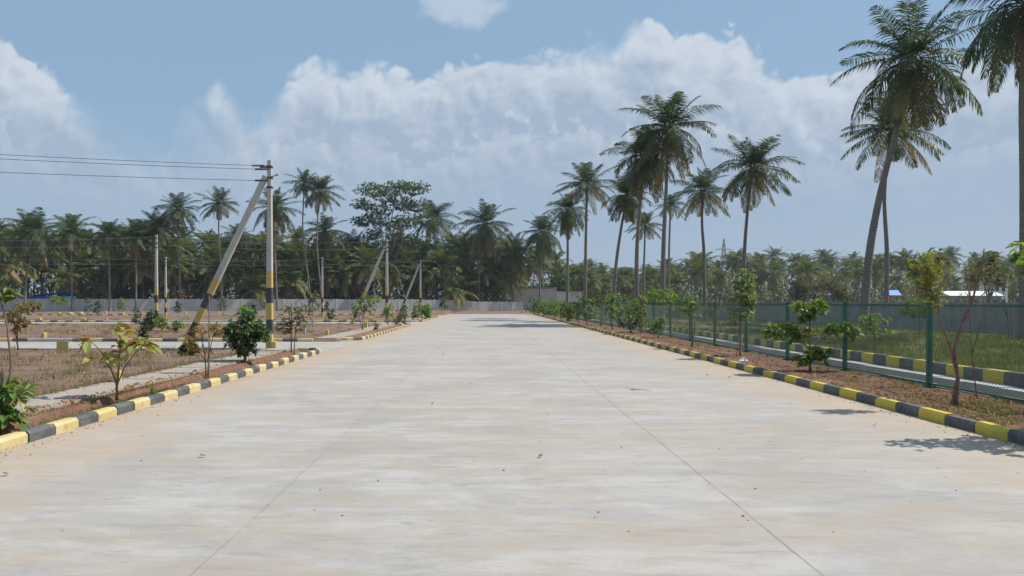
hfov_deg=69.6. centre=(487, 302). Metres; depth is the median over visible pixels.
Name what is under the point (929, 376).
chain link fence
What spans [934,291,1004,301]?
long building
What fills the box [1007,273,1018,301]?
coconut palm
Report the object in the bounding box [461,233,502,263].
coconut palm
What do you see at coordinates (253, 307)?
bush
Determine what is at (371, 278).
electricity pole
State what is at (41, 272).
coconut palm
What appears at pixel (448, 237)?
coconut palm
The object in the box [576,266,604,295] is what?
coconut palm
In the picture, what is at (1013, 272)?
coconut palm
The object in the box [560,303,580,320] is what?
shrub
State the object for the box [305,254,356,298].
coconut palm
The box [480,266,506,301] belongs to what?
coconut palm
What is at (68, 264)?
power line
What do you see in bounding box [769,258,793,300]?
coconut palm
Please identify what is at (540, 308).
shrub
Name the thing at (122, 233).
coconut palm
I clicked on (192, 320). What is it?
side road kerb
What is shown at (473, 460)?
road grit
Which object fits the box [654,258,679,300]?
coconut palm
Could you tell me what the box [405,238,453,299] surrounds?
coconut palm
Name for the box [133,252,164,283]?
coconut palm
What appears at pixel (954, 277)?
coconut palm
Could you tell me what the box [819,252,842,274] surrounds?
coconut palm
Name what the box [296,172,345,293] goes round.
coconut palm
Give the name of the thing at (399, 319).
shrub
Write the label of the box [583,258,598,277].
coconut palm
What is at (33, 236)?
coconut palm
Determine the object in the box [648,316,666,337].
sapling
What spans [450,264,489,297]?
coconut palm
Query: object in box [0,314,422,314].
side road kerb
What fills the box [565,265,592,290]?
coconut palm
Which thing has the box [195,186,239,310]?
coconut palm
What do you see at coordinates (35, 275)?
coconut palm
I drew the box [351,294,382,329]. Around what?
sapling
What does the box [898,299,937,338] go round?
tree
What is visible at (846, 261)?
coconut palm
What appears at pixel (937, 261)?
leafy tree
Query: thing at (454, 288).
coconut palm
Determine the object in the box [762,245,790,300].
coconut palm
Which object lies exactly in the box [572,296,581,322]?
sapling
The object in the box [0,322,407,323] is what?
side road
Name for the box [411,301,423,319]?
shrub
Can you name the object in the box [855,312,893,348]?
sapling
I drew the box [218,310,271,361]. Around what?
bush
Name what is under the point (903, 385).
verge grass
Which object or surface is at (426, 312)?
shrub
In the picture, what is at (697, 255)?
coconut palm
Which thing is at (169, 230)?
coconut palm
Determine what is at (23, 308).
sapling
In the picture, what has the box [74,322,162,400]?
sapling
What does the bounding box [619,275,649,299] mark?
coconut palm
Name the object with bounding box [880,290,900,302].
blue shelter
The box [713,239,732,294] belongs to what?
pylon
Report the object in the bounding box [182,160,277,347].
electricity pole
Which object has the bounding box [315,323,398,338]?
footpath
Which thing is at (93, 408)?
verge grass
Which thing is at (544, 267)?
coconut palm
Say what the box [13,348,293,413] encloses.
footpath
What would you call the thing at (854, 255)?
coconut palm
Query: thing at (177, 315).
side road
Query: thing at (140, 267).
coconut palm
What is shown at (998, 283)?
leafy tree
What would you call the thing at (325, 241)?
coconut palm
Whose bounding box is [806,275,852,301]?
leafy tree
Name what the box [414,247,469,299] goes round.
coconut palm
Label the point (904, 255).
coconut palm
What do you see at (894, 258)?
coconut palm
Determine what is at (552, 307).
shrub
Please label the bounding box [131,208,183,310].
coconut palm
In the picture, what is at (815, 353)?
sapling
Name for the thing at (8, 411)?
sapling
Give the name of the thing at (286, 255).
coconut palm
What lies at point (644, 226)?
coconut palm
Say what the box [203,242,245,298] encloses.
coconut palm
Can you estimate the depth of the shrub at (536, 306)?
106.90 m
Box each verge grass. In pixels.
[1,350,297,435]
[581,322,1023,429]
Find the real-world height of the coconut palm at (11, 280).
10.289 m
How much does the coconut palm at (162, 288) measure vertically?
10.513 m
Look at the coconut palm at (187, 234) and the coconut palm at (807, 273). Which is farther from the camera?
the coconut palm at (807, 273)
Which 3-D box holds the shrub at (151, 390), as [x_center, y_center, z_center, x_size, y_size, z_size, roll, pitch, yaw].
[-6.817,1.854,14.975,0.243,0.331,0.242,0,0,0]
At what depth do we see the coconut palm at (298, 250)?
145.27 m
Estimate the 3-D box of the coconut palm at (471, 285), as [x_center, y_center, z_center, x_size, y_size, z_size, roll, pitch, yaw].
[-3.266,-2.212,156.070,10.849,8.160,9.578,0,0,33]
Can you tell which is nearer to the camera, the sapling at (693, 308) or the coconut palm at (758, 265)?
the sapling at (693, 308)
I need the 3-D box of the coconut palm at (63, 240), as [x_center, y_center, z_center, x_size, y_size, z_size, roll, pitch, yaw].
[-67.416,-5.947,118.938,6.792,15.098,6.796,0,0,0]
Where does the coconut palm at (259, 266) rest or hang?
on the ground at (172, 360)
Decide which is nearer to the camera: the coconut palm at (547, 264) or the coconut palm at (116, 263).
the coconut palm at (116, 263)
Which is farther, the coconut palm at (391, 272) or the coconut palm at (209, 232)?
the coconut palm at (209, 232)
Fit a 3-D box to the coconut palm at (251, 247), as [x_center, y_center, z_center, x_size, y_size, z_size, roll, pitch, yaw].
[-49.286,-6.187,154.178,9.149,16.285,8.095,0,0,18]
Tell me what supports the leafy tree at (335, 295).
on the ground at (172, 360)
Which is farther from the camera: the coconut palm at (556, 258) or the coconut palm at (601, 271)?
the coconut palm at (601, 271)
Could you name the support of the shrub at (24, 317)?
on the ground at (172, 360)
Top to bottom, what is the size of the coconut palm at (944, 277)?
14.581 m
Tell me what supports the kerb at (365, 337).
on the ground at (172, 360)
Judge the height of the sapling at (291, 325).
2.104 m
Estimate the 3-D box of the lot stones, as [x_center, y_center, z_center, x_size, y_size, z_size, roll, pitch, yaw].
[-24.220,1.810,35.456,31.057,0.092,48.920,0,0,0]
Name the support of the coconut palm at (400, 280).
on the ground at (172, 360)
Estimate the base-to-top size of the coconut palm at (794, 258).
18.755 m
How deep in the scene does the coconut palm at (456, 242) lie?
160.72 m
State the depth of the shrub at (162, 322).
45.95 m
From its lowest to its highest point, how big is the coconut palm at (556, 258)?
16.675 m
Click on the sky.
(491, 101)
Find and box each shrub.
[8,306,28,319]
[148,385,156,395]
[153,315,170,330]
[170,320,185,330]
[176,339,201,355]
[234,305,255,323]
[392,310,406,325]
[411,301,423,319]
[419,303,433,318]
[521,297,539,313]
[528,299,545,313]
[534,300,548,314]
[540,300,555,315]
[547,300,560,316]
[550,301,574,318]
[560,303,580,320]
[698,298,722,319]
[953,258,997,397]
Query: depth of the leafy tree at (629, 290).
224.17 m
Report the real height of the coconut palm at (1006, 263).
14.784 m
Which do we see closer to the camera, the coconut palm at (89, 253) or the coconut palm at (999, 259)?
the coconut palm at (89, 253)
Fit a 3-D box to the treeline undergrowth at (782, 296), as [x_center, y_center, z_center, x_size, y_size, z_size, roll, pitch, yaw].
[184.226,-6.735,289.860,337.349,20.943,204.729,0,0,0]
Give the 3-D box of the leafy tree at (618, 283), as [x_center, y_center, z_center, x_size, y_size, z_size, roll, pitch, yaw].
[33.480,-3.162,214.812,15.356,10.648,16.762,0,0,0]
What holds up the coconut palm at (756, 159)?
on the ground at (172, 360)
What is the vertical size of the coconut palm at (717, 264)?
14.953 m
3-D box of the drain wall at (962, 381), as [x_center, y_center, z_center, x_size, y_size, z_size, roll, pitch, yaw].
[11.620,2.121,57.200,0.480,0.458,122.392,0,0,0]
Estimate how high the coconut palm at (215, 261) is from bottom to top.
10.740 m
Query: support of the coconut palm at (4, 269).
on the ground at (172, 360)
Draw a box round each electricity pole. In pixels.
[148,235,159,324]
[160,257,166,316]
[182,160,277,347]
[317,257,323,316]
[350,239,389,323]
[398,260,420,314]
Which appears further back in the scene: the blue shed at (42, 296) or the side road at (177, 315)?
the blue shed at (42, 296)
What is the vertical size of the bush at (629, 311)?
2.339 m
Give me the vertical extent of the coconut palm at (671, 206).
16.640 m
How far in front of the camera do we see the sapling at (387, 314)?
55.86 m
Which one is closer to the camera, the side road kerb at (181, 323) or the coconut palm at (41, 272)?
the side road kerb at (181, 323)
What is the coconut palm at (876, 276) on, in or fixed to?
on the ground at (172, 360)
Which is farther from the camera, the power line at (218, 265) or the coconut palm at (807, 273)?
the coconut palm at (807, 273)
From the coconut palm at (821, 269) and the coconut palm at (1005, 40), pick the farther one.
the coconut palm at (821, 269)
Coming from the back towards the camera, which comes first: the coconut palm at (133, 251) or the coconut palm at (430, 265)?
the coconut palm at (430, 265)
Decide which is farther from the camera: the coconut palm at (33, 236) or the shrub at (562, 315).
the coconut palm at (33, 236)
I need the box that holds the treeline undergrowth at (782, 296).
[551,272,1018,302]
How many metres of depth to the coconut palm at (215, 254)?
134.75 m
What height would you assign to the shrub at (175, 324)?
0.770 m
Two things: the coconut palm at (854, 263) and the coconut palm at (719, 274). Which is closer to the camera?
the coconut palm at (719, 274)
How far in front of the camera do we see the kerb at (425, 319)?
73.67 m
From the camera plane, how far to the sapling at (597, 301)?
55.47 m
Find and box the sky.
[0,0,1023,301]
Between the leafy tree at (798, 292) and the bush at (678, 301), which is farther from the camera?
the leafy tree at (798, 292)
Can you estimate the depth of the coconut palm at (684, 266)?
266.35 m
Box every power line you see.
[0,154,254,180]
[0,259,160,264]
[9,237,147,247]
[156,237,379,249]
[165,259,315,265]
[325,259,416,266]
[724,246,1014,257]
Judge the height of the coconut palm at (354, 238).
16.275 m
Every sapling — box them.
[0,285,42,429]
[0,301,42,349]
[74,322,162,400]
[83,298,93,313]
[116,297,127,314]
[185,295,227,378]
[217,297,227,316]
[274,303,311,354]
[304,290,319,322]
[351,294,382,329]
[381,303,394,324]
[438,300,448,314]
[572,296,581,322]
[576,296,603,324]
[591,289,607,325]
[603,292,623,328]
[634,302,646,334]
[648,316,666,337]
[676,295,702,346]
[726,268,757,355]
[761,299,865,371]
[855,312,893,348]
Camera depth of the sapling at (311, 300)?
65.97 m
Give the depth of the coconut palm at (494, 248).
170.52 m
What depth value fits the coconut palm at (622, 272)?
216.34 m
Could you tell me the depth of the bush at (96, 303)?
94.82 m
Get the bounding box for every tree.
[49,294,69,313]
[111,275,152,298]
[235,287,263,298]
[327,287,354,298]
[349,179,439,290]
[536,272,577,290]
[582,278,624,301]
[616,281,654,300]
[646,288,677,323]
[786,274,821,301]
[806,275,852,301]
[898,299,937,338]
[901,248,998,405]
[905,247,952,301]
[964,250,1016,301]
[975,267,1018,338]
[1005,240,1023,279]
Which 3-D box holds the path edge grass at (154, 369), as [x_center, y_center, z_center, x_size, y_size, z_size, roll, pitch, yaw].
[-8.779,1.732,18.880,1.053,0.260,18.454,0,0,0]
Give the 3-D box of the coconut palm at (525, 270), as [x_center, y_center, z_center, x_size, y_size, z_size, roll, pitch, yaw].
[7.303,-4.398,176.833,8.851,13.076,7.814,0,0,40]
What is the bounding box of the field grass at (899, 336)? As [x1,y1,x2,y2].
[594,314,1023,372]
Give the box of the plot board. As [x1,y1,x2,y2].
[57,341,68,352]
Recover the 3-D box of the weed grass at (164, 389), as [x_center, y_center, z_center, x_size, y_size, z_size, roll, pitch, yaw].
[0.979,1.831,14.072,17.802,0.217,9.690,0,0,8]
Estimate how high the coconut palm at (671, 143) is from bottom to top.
19.033 m
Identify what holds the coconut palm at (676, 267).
on the ground at (172, 360)
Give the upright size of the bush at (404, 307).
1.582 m
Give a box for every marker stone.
[41,332,46,337]
[113,370,121,381]
[271,341,276,347]
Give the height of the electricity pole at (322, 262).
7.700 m
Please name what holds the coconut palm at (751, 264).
on the ground at (172, 360)
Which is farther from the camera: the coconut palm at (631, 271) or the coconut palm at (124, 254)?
the coconut palm at (631, 271)
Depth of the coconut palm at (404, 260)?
158.06 m
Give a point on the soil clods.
(715, 355)
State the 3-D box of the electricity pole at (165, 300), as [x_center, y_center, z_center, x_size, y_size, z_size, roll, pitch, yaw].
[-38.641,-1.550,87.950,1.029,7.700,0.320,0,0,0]
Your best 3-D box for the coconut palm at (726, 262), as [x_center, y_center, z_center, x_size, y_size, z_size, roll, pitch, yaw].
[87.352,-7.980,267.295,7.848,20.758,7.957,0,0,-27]
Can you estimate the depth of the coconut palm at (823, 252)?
267.18 m
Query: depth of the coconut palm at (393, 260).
153.68 m
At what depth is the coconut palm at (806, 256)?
250.39 m
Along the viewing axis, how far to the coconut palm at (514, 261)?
157.00 m
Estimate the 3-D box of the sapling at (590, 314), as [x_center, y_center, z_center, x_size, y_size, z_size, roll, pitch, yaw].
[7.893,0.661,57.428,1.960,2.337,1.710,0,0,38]
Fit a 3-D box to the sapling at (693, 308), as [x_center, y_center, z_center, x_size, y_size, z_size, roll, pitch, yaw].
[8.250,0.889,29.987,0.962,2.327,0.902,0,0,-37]
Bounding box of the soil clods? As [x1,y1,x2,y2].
[1,325,1023,434]
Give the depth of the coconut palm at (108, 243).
120.71 m
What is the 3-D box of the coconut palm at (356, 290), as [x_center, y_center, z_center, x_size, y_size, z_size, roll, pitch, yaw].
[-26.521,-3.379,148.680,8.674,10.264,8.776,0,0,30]
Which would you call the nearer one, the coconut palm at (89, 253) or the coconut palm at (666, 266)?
the coconut palm at (89, 253)
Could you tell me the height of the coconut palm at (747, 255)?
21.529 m
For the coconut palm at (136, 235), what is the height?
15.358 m
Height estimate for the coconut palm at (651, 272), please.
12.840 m
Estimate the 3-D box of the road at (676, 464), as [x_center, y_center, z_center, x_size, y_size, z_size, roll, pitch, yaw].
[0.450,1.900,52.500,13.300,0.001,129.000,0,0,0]
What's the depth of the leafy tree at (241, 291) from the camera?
137.27 m
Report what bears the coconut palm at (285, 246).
on the ground at (172, 360)
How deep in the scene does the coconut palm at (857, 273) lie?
204.53 m
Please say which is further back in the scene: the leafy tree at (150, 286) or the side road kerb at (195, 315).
the leafy tree at (150, 286)
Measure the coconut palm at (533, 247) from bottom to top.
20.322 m
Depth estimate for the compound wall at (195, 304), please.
130.74 m
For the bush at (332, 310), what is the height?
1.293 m
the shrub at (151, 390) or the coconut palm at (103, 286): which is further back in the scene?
the coconut palm at (103, 286)
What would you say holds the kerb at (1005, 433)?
on the ground at (172, 360)
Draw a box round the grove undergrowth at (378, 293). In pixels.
[1,266,574,308]
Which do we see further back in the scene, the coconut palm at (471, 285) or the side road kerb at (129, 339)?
the coconut palm at (471, 285)
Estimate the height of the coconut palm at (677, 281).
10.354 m
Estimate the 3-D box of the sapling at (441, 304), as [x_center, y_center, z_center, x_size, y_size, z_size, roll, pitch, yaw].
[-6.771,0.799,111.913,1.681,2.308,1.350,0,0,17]
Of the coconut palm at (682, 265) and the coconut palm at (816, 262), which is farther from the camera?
the coconut palm at (682, 265)
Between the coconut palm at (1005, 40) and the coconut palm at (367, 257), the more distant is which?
the coconut palm at (367, 257)
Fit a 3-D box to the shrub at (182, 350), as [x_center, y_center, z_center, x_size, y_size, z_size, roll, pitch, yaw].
[-10.127,1.562,25.050,0.897,0.656,0.826,0,0,0]
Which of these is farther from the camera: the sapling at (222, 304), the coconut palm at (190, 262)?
the coconut palm at (190, 262)
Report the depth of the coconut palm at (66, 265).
134.08 m
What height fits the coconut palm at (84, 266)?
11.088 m
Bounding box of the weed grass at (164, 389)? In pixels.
[25,375,1023,429]
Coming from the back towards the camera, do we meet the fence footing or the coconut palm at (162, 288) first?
the coconut palm at (162, 288)
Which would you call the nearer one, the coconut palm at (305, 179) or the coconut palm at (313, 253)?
the coconut palm at (305, 179)
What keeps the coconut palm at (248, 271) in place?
on the ground at (172, 360)
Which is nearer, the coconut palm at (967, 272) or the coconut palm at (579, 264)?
the coconut palm at (579, 264)
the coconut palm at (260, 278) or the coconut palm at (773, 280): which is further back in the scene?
the coconut palm at (773, 280)
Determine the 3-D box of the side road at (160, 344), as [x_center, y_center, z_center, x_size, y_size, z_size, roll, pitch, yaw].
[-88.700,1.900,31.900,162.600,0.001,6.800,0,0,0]
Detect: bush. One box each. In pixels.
[93,300,102,314]
[131,310,141,322]
[135,309,158,349]
[174,301,181,314]
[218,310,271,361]
[251,304,258,313]
[323,301,329,315]
[326,308,335,318]
[401,305,407,319]
[614,294,657,332]
[665,296,688,321]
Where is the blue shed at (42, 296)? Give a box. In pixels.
[29,292,73,298]
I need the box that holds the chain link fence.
[549,302,1023,401]
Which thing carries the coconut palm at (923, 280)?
on the ground at (172, 360)
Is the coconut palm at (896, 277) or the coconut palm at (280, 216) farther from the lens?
the coconut palm at (896, 277)
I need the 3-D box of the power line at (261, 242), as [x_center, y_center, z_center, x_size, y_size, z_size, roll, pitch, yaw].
[-17.950,-4.795,60.625,18.334,0.995,0.024,0,0,-3]
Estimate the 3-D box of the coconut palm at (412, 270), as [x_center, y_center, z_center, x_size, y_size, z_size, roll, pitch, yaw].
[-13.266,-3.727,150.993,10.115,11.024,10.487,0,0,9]
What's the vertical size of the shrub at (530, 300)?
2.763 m
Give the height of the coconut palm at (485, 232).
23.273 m
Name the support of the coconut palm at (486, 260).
on the ground at (172, 360)
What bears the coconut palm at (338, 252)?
on the ground at (172, 360)
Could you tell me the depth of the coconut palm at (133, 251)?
131.20 m
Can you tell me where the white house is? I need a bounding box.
[979,277,1007,301]
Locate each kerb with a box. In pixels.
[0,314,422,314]
[0,320,396,321]
[0,323,382,323]
[0,338,312,341]
[0,348,262,349]
[0,348,320,450]
[19,315,410,315]
[342,323,411,340]
[413,315,438,321]
[532,313,1023,445]
[574,314,1023,387]
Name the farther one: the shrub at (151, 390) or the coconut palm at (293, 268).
the coconut palm at (293, 268)
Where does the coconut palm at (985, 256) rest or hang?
on the ground at (172, 360)
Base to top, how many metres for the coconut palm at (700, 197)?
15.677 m
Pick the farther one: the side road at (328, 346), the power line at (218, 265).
the power line at (218, 265)
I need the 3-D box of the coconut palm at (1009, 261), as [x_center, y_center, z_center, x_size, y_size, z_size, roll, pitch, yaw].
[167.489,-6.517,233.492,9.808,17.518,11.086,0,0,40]
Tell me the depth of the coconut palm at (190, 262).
136.12 m
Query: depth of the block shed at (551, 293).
166.00 m
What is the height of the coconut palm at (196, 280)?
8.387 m
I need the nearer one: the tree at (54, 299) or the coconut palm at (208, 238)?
the tree at (54, 299)
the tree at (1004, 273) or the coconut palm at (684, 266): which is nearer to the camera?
the tree at (1004, 273)
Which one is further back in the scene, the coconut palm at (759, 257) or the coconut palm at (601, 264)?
the coconut palm at (601, 264)
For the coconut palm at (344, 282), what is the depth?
140.43 m
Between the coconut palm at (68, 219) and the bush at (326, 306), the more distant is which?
the coconut palm at (68, 219)
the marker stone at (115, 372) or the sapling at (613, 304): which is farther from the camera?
the sapling at (613, 304)
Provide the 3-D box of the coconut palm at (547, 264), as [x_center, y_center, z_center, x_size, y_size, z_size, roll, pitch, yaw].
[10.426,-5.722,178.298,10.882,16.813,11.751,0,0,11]
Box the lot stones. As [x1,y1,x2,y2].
[0,325,360,387]
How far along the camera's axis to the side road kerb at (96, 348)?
28.34 m
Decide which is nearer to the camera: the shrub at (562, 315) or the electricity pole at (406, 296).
the shrub at (562, 315)
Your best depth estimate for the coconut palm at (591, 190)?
77.82 m
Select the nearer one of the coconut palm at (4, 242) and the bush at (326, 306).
the bush at (326, 306)
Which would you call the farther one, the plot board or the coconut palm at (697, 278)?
the coconut palm at (697, 278)
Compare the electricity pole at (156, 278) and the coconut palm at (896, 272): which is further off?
the coconut palm at (896, 272)
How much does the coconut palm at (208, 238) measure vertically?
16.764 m
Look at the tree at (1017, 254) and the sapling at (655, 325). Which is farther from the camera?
the sapling at (655, 325)
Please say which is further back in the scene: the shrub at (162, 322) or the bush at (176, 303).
the bush at (176, 303)
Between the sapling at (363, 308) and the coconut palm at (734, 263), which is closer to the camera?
the sapling at (363, 308)
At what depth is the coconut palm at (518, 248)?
192.67 m
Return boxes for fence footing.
[599,323,1023,404]
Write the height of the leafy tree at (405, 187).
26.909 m
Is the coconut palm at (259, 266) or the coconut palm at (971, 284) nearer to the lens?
the coconut palm at (259, 266)
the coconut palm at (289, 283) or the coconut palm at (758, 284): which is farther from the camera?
the coconut palm at (758, 284)
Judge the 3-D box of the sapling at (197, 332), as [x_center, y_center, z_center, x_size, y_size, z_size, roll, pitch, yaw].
[-7.077,0.990,18.482,1.069,2.320,0.452,0,0,0]
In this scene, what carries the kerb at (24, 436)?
on the ground at (172, 360)
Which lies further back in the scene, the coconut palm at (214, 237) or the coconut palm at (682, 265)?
the coconut palm at (682, 265)
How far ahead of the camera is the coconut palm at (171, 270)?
130.92 m
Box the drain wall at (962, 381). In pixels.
[591,319,1023,398]
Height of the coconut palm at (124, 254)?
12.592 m
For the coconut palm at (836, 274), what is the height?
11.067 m
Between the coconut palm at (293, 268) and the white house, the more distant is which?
the white house
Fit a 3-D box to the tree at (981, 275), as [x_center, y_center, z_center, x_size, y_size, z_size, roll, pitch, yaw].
[8.983,0.514,13.610,0.769,2.676,0.394,0,0,0]
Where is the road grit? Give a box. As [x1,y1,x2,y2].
[0,325,1023,532]
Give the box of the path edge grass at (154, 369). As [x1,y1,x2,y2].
[20,347,266,397]
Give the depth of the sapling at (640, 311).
40.98 m
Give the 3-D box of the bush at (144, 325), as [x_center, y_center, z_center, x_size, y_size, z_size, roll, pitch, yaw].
[-13.006,1.055,28.103,0.850,1.577,0.540,0,0,0]
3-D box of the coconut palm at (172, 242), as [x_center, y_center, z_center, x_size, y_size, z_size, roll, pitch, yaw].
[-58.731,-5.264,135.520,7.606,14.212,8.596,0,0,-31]
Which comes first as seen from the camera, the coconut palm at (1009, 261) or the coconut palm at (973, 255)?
the coconut palm at (1009, 261)
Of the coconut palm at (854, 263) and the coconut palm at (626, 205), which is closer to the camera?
the coconut palm at (626, 205)
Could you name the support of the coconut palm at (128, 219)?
on the ground at (172, 360)
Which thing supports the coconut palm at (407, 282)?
on the ground at (172, 360)
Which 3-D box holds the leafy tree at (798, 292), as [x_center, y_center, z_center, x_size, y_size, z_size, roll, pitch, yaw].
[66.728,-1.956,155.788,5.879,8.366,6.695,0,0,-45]
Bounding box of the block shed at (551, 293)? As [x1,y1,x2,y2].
[513,287,582,309]
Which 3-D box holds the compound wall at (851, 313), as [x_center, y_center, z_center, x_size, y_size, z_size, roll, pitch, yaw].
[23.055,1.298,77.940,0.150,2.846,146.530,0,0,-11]
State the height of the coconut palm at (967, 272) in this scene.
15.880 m
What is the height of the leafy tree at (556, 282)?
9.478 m
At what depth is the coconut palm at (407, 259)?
170.29 m
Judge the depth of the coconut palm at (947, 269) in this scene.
196.30 m
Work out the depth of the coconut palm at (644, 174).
62.81 m
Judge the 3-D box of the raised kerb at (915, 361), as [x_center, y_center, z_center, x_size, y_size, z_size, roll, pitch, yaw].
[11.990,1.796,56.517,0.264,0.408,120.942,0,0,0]
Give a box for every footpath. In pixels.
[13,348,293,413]
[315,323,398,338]
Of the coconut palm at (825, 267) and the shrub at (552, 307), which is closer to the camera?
the shrub at (552, 307)
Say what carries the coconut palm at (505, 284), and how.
on the ground at (172, 360)
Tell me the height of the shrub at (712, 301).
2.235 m
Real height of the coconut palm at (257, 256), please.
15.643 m
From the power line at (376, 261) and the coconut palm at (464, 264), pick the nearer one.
the power line at (376, 261)
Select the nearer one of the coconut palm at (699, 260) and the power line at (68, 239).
the power line at (68, 239)
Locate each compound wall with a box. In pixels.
[0,298,522,311]
[534,300,1018,333]
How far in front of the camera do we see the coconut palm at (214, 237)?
148.25 m
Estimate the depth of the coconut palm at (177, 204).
126.66 m
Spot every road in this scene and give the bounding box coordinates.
[0,314,1023,575]
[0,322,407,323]
[0,342,329,348]
[21,315,434,315]
[295,340,361,353]
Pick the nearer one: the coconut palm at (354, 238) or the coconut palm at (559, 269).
the coconut palm at (354, 238)
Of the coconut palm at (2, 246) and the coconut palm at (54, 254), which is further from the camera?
the coconut palm at (54, 254)
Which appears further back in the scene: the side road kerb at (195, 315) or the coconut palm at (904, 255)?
the coconut palm at (904, 255)
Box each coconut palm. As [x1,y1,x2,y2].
[0,206,69,302]
[0,223,61,294]
[0,225,15,260]
[0,228,44,278]
[0,241,37,292]
[0,260,26,298]
[1,246,57,298]
[27,241,65,293]
[29,234,69,291]
[42,260,94,298]
[45,213,93,237]
[45,219,93,311]
[45,256,93,298]
[57,230,102,287]
[57,250,104,293]
[60,228,104,297]
[74,265,134,298]
[82,249,128,298]
[83,250,137,298]
[85,219,133,310]
[91,224,132,252]
[96,246,152,288]
[110,224,135,244]
[111,244,172,298]
[113,220,157,310]
[115,229,165,298]
[120,218,180,293]
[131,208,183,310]
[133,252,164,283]
[143,258,196,310]
[145,248,196,298]
[147,234,191,298]
[149,218,189,296]
[150,192,201,298]
[169,266,209,298]
[170,226,203,281]
[170,240,204,267]
[175,254,206,298]
[188,242,244,288]
[189,253,244,298]
[190,245,237,297]
[191,228,226,264]
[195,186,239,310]
[195,231,221,259]
[196,234,248,263]
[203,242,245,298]
[220,223,258,298]
[226,259,265,293]
[229,273,283,309]
[238,231,290,275]
[241,234,264,287]
[242,259,280,287]
[245,187,305,310]
[255,231,290,259]
[259,245,307,286]
[264,269,309,298]
[273,258,323,298]
[277,239,314,273]
[279,226,315,281]
[279,239,314,298]
[282,167,318,298]
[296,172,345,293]
[300,258,324,296]
[301,213,348,292]
[303,234,340,272]
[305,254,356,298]
[311,244,359,296]
[325,262,368,298]
[331,234,357,257]
[333,229,378,271]
[338,245,396,297]
[344,262,368,298]
[362,241,397,296]
[368,250,403,289]
[373,250,405,285]
[374,261,410,299]
[380,240,412,296]
[382,225,415,298]
[398,261,427,299]
[399,258,447,299]
[400,245,416,295]
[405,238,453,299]
[412,199,460,299]
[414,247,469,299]
[414,254,453,299]
[431,231,460,249]
[432,274,481,308]
[439,232,483,268]
[442,247,479,286]
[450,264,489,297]
[450,273,497,301]
[454,198,515,301]
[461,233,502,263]
[462,252,504,299]
[472,235,511,263]
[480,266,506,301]
[482,255,528,301]
[482,261,528,301]
[492,232,537,301]
[505,240,527,285]
[516,261,537,282]
[518,211,569,303]
[521,248,552,286]
[526,238,555,260]
[531,253,554,285]
[537,263,574,289]
[539,191,590,317]
[547,250,572,275]
[551,162,617,317]
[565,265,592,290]
[570,260,596,290]
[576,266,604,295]
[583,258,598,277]
[592,267,617,281]
[593,273,618,300]
[594,262,612,276]
[596,174,656,314]
[599,126,691,320]
[609,267,639,298]
[618,91,722,323]
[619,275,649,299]
[623,267,641,299]
[624,211,666,301]
[639,264,654,278]
[639,265,667,298]
[654,193,686,293]
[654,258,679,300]
[655,263,686,286]
[657,273,694,300]
[667,167,737,319]
[667,263,688,280]
[678,255,718,295]
[680,251,717,299]
[680,258,692,294]
[680,262,718,299]
[706,268,738,300]
[708,134,804,321]
[708,260,733,300]
[718,252,732,297]
[719,249,754,296]
[724,248,751,294]
[738,257,765,284]
[740,271,767,296]
[748,262,780,299]
[750,252,771,294]
[755,261,794,301]
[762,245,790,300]
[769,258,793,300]
[776,250,809,278]
[784,258,824,293]
[789,253,816,272]
[793,260,828,282]
[799,261,826,294]
[810,249,837,265]
[815,260,837,283]
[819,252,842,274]
[825,269,858,295]
[830,0,1014,330]
[833,257,852,281]
[839,92,958,302]
[839,257,876,300]
[840,251,863,276]
[845,267,862,298]
[857,259,894,300]
[873,254,898,300]
[876,251,901,274]
[882,269,916,300]
[891,248,918,289]
[893,255,913,297]
[909,271,942,300]
[926,0,1023,338]
[932,255,958,281]
[934,246,964,268]
[937,266,959,288]
[942,274,966,290]
[949,258,995,290]
[961,260,976,285]
[964,252,981,288]
[971,250,1003,261]
[971,251,1006,265]
[994,261,1015,275]
[1000,254,1018,275]
[1005,258,1018,284]
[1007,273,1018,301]
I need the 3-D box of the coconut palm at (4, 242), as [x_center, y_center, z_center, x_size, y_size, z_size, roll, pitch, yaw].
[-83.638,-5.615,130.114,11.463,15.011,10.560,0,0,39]
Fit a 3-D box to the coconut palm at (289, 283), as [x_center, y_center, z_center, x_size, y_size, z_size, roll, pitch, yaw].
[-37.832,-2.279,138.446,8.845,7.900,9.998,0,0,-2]
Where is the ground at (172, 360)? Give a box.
[0,310,1023,435]
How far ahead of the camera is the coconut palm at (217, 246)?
137.35 m
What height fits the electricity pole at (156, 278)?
7.800 m
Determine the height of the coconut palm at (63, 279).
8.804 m
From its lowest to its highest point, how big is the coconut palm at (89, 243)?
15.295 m
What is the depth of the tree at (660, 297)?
55.71 m
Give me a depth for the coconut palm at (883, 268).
220.65 m
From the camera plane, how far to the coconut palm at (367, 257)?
140.24 m
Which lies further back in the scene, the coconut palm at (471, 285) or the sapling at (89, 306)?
the coconut palm at (471, 285)
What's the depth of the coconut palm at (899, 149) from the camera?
57.84 m
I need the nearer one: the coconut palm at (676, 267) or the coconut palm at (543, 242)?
the coconut palm at (543, 242)
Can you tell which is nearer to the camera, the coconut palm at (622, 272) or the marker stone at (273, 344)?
the marker stone at (273, 344)
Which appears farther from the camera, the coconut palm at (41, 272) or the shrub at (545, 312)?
the coconut palm at (41, 272)
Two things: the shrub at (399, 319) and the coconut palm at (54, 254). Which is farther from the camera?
the coconut palm at (54, 254)
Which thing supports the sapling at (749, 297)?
on the ground at (172, 360)
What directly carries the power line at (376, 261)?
attached to the electricity pole at (406, 296)

